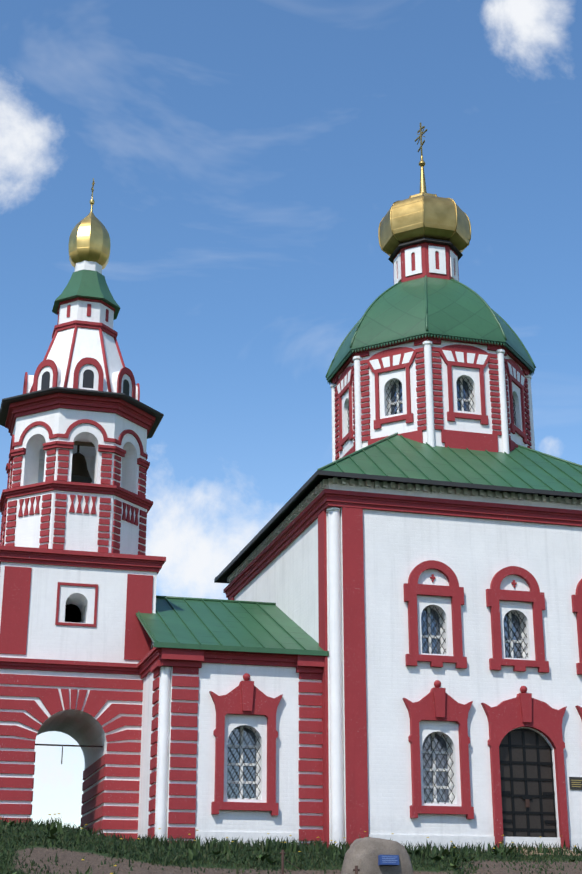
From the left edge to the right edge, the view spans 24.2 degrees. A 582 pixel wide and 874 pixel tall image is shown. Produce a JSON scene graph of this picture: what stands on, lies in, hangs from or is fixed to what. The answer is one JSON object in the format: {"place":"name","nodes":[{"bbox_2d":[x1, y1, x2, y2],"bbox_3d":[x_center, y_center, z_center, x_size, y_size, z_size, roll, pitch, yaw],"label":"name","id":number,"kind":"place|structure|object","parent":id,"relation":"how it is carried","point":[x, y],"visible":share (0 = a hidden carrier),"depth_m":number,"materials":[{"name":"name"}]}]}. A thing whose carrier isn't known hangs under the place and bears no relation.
{"place":"outdoors","nodes":[
{"label":"outdoors","id":0,"kind":"place"},
{"bbox_2d":[138,663,322,842],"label":"annex walls","id":1,"kind":"structure","parent":0,"point":[218,679],"depth_m":29.10,"materials":[{"name":"white paint"}]},
{"bbox_2d":[136,595,328,655],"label":"annex roof","id":2,"kind":"structure","parent":1,"relation":"on","point":[215,624],"depth_m":31.22,"materials":[{"name":"green metal"}]},
{"bbox_2d":[227,727,255,797],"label":"annex glazing","id":3,"kind":"structure","parent":1,"relation":"in","point":[236,757],"depth_m":29.21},
{"bbox_2d":[0,827,581,873],"bbox_3d":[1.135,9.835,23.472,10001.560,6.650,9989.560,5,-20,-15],"label":"ground","id":4,"kind":"structure","parent":0,"point":[75,856],"depth_m":24.79,"materials":[{"name":"brown soil"}]},
{"bbox_2d":[0,669,142,834],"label":"archway wall","id":5,"kind":"structure","parent":4,"relation":"on","point":[81,727],"depth_m":30.83,"materials":[{"name":"white paint"}]},
{"bbox_2d":[0,392,165,840],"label":"tower trim","id":6,"kind":"structure","parent":4,"relation":"on","point":[15,611],"depth_m":31.46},
{"bbox_2d":[2,490,146,554],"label":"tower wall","id":7,"kind":"structure","parent":6,"relation":"on","point":[81,531],"depth_m":32.43,"materials":[{"name":"white paint"}]},
{"bbox_2d":[9,408,146,494],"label":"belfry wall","id":8,"kind":"structure","parent":7,"relation":"on","point":[61,421],"depth_m":33.42,"materials":[{"name":"white paint"}]},
{"bbox_2d":[0,387,163,438],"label":"roof eave","id":9,"kind":"object","parent":8,"relation":"on","point":[6,402],"visible":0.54,"depth_m":33.50,"materials":[{"name":"green metal"}]},
{"bbox_2d":[23,297,139,400],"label":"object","id":10,"kind":"object","parent":9,"relation":"on","point":[83,351],"visible":0.73,"depth_m":34.69,"materials":[{"name":"white paint"}]},
{"bbox_2d":[52,178,119,319],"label":"bell tower top","id":11,"kind":"structure","parent":10,"relation":"on","point":[89,246],"depth_m":36.08,"materials":[{"name":"gold metal"}]},
{"bbox_2d":[71,441,94,482],"bbox_3d":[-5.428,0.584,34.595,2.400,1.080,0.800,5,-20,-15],"label":"bell","id":12,"kind":"object","parent":8,"relation":"hanging from","point":[80,472],"depth_m":34.36,"materials":[{"name":"brown metal"}]},
{"bbox_2d":[0,562,156,663],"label":"tower wall","id":13,"kind":"structure","parent":6,"relation":"on","point":[103,640],"depth_m":31.48,"materials":[{"name":"white paint"}]},
{"bbox_2d":[137,647,323,845],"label":"wall trim","id":14,"kind":"structure","parent":4,"relation":"on","point":[246,696],"depth_m":29.00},
{"bbox_2d":[0,813,581,873],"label":"grass","id":15,"kind":"structure","parent":4,"relation":"on","point":[179,851],"depth_m":26.63,"materials":[{"name":"green plant"}]},
{"bbox_2d":[280,850,359,873],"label":"fence stakes","id":16,"kind":"object","parent":4,"relation":"on","point":[282,853],"visible":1,"depth_m":23.49,"materials":[{"name":"metal"}]},
{"bbox_2d":[341,837,412,873],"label":"memorial boulder","id":17,"kind":"object","parent":4,"relation":"on","point":[368,855],"visible":0.98,"depth_m":25.36,"materials":[{"name":"stone"}]},
{"bbox_2d":[223,477,581,855],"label":"building trim","id":18,"kind":"structure","parent":4,"relation":"on","point":[523,792],"depth_m":30.18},
{"bbox_2d":[214,432,581,583],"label":"roof","id":19,"kind":"structure","parent":18,"relation":"on","point":[401,458],"depth_m":32.96,"materials":[{"name":"green paint"}]},
{"bbox_2d":[330,335,537,494],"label":"drum trim","id":20,"kind":"structure","parent":19,"relation":"on","point":[456,355],"depth_m":35.65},
{"bbox_2d":[325,275,535,384],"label":"dome roof","id":21,"kind":"structure","parent":20,"relation":"on","point":[425,306],"depth_m":36.45,"materials":[{"name":"green metal"}]},
{"bbox_2d":[388,237,462,284],"bbox_3d":[3.890,-4.616,39.119,2.000,1.560,2.000,5,-20,-15],"label":"cupola drum","id":22,"kind":"object","parent":21,"relation":"on","point":[423,257],"visible":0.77,"depth_m":38.46,"materials":[{"name":"white paint"}]},
{"bbox_2d":[378,156,470,255],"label":"onion dome","id":23,"kind":"structure","parent":22,"relation":"on","point":[423,213],"depth_m":38.65,"materials":[{"name":"gold metal"}]},
{"bbox_2d":[415,122,426,155],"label":"cross","id":24,"kind":"object","parent":23,"relation":"on","point":[421,134],"visible":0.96,"depth_m":40.64,"materials":[{"name":"gold metal"}]},
{"bbox_2d":[0,0,581,827],"label":"sky","id":25,"kind":"structure","parent":0,"point":[246,160],"materials":[{"name":"blue"}]},
{"bbox_2d":[234,507,581,844],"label":"church walls","id":26,"kind":"structure","parent":0,"point":[475,555],"depth_m":30.66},
{"bbox_2d":[421,608,521,802],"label":"church glazing","id":27,"kind":"structure","parent":26,"relation":"in","point":[439,744],"depth_m":30.00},
{"bbox_2d":[336,340,532,495],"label":"church octagon walls","id":28,"kind":"structure","parent":0,"point":[458,424],"depth_m":35.52,"materials":[{"name":"white paint"}]},
{"bbox_2d":[391,379,468,414],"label":"church octagon glazing","id":29,"kind":"structure","parent":28,"relation":"in","point":[401,404],"depth_m":35.77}
]}

